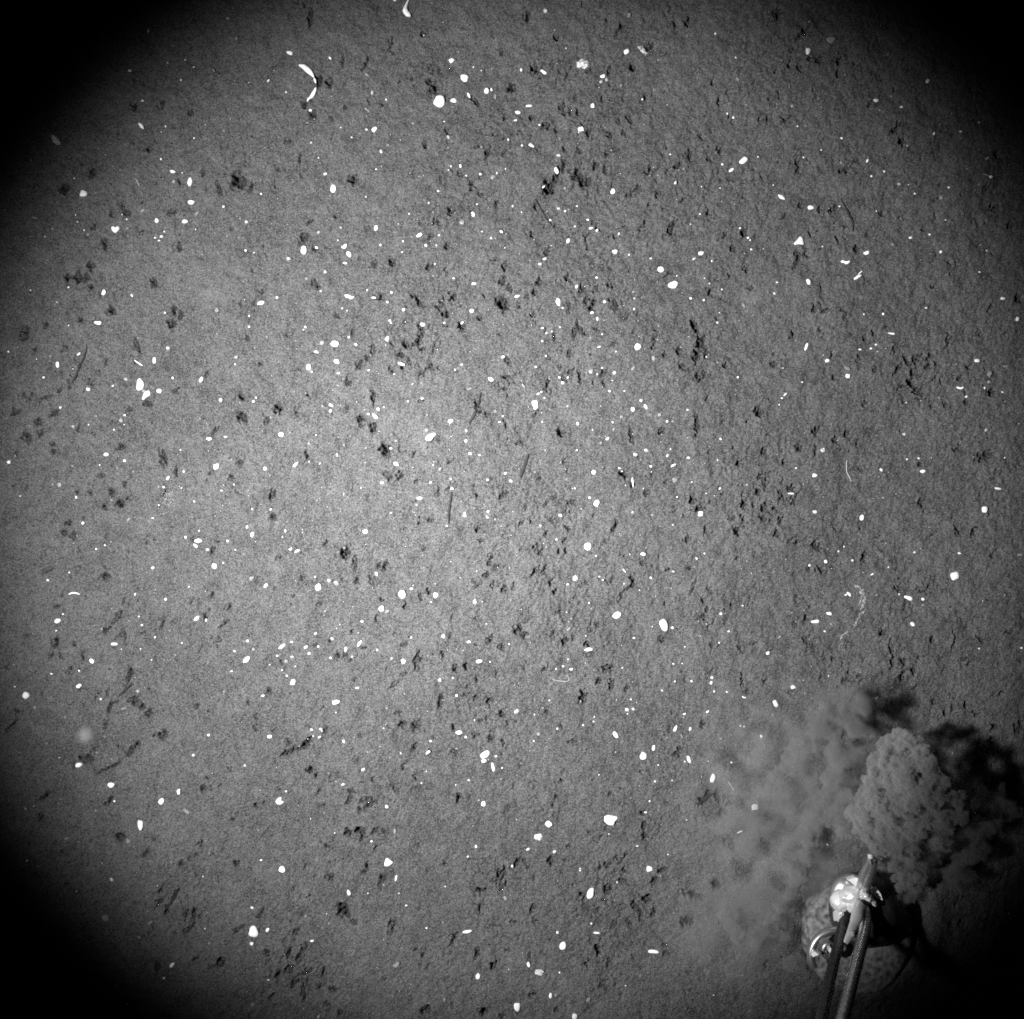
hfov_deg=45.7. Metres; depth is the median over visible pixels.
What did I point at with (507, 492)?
dark debris
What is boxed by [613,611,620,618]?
shell fragment
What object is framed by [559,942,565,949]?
shell fragment
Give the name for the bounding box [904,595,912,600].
shell fragment
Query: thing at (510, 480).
shell grit
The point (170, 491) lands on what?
crushed shell patch
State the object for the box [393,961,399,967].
shell fragment
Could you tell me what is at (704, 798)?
dark stalk
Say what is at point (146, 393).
shell fragment
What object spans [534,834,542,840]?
chalky lump
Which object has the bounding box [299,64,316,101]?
crescent shell
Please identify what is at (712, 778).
shell fragment
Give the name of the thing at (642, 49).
chalky lump
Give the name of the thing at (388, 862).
shell fragment
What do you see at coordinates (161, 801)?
shell fragment
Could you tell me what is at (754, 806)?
shell fragment
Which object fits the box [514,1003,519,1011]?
shell fragment
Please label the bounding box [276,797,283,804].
shell fragment
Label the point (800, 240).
shell fragment
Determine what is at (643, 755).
shell fragment
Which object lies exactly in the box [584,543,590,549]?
shell fragment
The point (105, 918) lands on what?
shell fragment
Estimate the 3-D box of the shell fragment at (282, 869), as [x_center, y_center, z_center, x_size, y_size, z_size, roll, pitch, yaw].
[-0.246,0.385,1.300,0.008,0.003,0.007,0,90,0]
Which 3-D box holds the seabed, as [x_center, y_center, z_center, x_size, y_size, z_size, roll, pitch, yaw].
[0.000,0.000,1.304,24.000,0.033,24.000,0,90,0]
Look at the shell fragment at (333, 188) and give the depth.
1.30 m
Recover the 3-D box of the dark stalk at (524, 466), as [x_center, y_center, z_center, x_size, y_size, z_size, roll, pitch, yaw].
[0.013,-0.047,1.299,0.010,0.005,0.026,0,90,0]
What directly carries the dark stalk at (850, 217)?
on the seabed
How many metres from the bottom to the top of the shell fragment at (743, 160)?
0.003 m
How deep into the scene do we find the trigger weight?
1.24 m
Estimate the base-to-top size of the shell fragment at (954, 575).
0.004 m
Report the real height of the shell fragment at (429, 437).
0.004 m
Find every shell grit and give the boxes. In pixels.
[3,0,1022,1011]
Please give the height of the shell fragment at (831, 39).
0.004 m
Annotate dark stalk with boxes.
[119,684,130,696]
[164,890,178,914]
[185,912,195,932]
[448,492,451,522]
[520,454,528,476]
[535,199,551,225]
[698,793,712,804]
[840,198,853,231]
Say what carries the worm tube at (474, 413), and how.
on the seabed
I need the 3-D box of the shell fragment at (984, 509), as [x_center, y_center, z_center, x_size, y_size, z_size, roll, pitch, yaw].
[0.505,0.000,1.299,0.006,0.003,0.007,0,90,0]
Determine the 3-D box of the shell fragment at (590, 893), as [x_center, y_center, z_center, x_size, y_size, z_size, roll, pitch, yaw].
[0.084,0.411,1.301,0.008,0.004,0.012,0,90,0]
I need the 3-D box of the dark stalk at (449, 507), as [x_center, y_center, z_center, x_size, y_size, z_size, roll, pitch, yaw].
[-0.066,-0.002,1.298,0.005,0.005,0.034,0,90,0]
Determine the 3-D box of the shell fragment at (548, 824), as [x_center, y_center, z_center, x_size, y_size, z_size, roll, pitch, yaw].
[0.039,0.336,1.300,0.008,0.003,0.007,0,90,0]
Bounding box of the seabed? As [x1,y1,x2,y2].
[0,0,1023,1018]
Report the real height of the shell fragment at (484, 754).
0.004 m
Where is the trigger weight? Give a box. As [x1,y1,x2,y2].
[801,853,911,1018]
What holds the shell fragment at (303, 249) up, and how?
on the seabed
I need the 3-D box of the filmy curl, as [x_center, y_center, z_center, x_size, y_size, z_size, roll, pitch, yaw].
[0.367,0.111,1.298,0.018,0.004,0.062,15,90,0]
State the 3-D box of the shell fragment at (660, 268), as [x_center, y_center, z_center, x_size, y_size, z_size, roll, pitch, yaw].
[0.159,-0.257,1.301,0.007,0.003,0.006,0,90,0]
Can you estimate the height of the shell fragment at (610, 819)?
0.005 m
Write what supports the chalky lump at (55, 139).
on the seabed
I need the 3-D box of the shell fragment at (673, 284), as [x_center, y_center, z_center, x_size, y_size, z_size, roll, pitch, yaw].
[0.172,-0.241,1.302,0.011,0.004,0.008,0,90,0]
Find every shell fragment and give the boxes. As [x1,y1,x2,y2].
[22,692,29,698]
[80,190,86,196]
[102,914,109,921]
[107,782,114,787]
[111,226,118,232]
[136,378,143,389]
[138,820,142,830]
[144,391,149,396]
[158,798,163,804]
[187,177,191,185]
[243,656,249,662]
[249,926,258,936]
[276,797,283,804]
[279,866,285,872]
[301,246,306,253]
[315,584,321,590]
[330,184,335,192]
[331,341,338,346]
[384,858,392,865]
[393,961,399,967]
[399,590,405,597]
[426,433,435,440]
[434,95,444,107]
[461,74,468,81]
[480,750,489,758]
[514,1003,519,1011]
[532,400,537,408]
[545,821,551,827]
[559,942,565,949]
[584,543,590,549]
[587,888,593,898]
[604,815,617,825]
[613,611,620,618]
[635,343,640,349]
[640,752,646,759]
[648,949,658,952]
[658,266,663,271]
[659,619,667,630]
[668,281,677,287]
[710,773,715,782]
[739,156,747,163]
[752,804,757,809]
[794,236,803,244]
[826,36,835,43]
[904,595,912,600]
[950,572,958,579]
[982,506,987,512]
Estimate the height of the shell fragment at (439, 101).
0.005 m
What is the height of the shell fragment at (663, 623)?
0.004 m
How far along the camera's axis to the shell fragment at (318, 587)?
1.30 m
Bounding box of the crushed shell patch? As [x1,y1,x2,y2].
[161,479,178,514]
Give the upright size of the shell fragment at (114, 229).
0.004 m
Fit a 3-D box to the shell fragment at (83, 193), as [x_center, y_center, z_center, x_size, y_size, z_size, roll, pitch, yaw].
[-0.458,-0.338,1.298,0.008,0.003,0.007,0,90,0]
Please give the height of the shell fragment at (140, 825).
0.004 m
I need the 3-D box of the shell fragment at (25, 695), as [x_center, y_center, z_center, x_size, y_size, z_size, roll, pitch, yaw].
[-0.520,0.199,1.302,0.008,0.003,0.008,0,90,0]
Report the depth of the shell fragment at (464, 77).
1.30 m
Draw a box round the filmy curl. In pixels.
[840,585,866,638]
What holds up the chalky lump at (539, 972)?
on the seabed
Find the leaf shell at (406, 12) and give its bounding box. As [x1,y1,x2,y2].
[403,0,410,16]
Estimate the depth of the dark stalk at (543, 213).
1.30 m
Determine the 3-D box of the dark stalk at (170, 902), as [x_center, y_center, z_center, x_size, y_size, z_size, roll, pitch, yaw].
[-0.365,0.420,1.301,0.004,0.008,0.031,32,90,0]
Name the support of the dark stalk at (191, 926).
on the seabed
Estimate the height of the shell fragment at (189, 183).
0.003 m
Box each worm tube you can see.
[68,344,86,389]
[469,393,480,422]
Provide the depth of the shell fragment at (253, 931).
1.30 m
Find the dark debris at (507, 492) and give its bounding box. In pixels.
[0,0,1022,1018]
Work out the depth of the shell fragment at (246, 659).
1.30 m
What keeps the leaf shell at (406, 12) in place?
on the seabed
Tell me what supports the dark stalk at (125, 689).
on the seabed
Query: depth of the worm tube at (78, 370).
1.30 m
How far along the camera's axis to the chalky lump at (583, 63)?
1.30 m
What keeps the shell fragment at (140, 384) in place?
on the seabed
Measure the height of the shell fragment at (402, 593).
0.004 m
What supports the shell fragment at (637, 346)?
on the seabed
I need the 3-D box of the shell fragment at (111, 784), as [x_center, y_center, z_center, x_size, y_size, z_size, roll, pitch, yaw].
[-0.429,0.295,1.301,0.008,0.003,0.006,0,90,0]
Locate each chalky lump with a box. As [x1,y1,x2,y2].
[51,134,60,144]
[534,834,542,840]
[535,969,543,975]
[576,59,588,68]
[638,46,647,54]
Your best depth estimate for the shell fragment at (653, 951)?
1.30 m
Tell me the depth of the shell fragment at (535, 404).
1.30 m
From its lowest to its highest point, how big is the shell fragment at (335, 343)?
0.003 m

